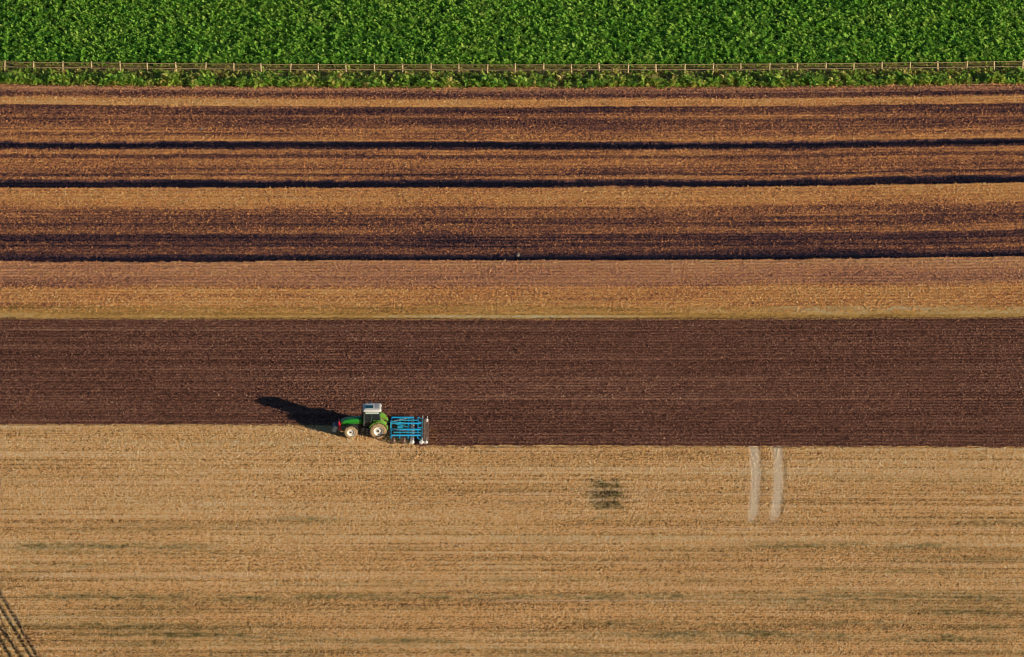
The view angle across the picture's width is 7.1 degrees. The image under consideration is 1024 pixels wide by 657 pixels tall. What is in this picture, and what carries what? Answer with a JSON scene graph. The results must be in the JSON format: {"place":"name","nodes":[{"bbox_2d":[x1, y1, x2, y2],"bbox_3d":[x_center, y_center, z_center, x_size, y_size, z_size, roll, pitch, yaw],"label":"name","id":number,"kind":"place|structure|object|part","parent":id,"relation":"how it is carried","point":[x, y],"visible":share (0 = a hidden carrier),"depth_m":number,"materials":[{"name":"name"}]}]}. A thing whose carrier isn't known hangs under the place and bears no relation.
{"place":"outdoors","nodes":[
{"label":"outdoors","id":0,"kind":"place"},
{"bbox_2d":[0,0,1023,67],"bbox_3d":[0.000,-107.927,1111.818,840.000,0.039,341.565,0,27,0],"label":"crop field","id":1,"kind":"structure","parent":0,"point":[524,30],"depth_m":967.05,"materials":[{"name":"green plant"}]},
{"bbox_2d":[0,423,1023,656],"bbox_3d":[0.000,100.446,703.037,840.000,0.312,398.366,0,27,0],"label":"stubble field","id":2,"kind":"structure","parent":0,"point":[488,568],"depth_m":855.53,"materials":[{"name":"beige plant"}]},
{"bbox_2d":[332,402,389,438],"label":"tractor","id":3,"kind":"object","parent":2,"relation":"on","point":[374,419],"visible":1,"depth_m":876.85,"materials":[{"name":"metal"}]},
{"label":"side window","id":4,"kind":"part","parent":3,"relation":"part of","materials":[{"name":"black glass"}]},
{"bbox_2d":[390,416,428,443],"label":"cultivator","id":5,"kind":"object","parent":2,"relation":"on","point":[401,425],"visible":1,"depth_m":877.42,"materials":[{"name":"blue paint"}]},
{"bbox_2d":[585,478,623,514],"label":"weed patch","id":6,"kind":"object","parent":2,"relation":"on","point":[607,496],"visible":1,"depth_m":865.72,"materials":[{"name":"green plant"}]},
{"bbox_2d":[0,83,1023,312],"bbox_3d":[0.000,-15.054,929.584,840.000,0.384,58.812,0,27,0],"label":"ploughed field","id":7,"kind":"structure","parent":0,"point":[572,179],"depth_m":929.02,"materials":[{"name":"brown soil"}]},
{"bbox_2d":[0,83,1023,312],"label":"straw residue","id":8,"kind":"object","parent":7,"relation":"on","point":[445,101],"visible":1,"depth_m":927.68},
{"bbox_2d":[0,315,1023,447],"bbox_3d":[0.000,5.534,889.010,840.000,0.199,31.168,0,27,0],"label":"tilled field","id":9,"kind":"structure","parent":0,"point":[488,421],"depth_m":889.49,"materials":[{"name":"soil"}]},
{"bbox_2d":[0,304,1023,319],"bbox_3d":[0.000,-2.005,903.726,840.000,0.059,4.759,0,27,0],"label":"grass strip","id":10,"kind":"object","parent":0,"point":[486,314],"depth_m":903.00,"materials":[{"name":"beige plant"}]},
{"bbox_2d":[0,302,1023,317],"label":"dry grass clumps","id":11,"kind":"object","parent":10,"relation":"on","point":[500,312],"visible":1,"depth_m":903.29,"materials":[{"name":"beige plant"}]},
{"bbox_2d":[0,62,1023,88],"bbox_3d":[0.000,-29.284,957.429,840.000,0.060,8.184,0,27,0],"label":"verge","id":12,"kind":"structure","parent":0,"point":[524,68],"depth_m":958.47,"materials":[{"name":"soil"}]},
{"bbox_2d":[0,64,1023,89],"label":"verge plants","id":13,"kind":"object","parent":12,"relation":"on","point":[292,79],"visible":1,"depth_m":955.11,"materials":[{"name":"green plant"}]},
{"bbox_2d":[0,59,1023,73],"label":"wooden fence","id":14,"kind":"object","parent":12,"relation":"on","point":[543,64],"visible":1,"depth_m":957.31,"materials":[{"name":"brown wood"}]},
{"bbox_2d":[12,61,1013,73],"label":"dry grass tufts","id":15,"kind":"object","parent":12,"relation":"on","point":[529,69],"visible":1,"depth_m":958.78,"materials":[{"name":"beige plant"}]}
]}

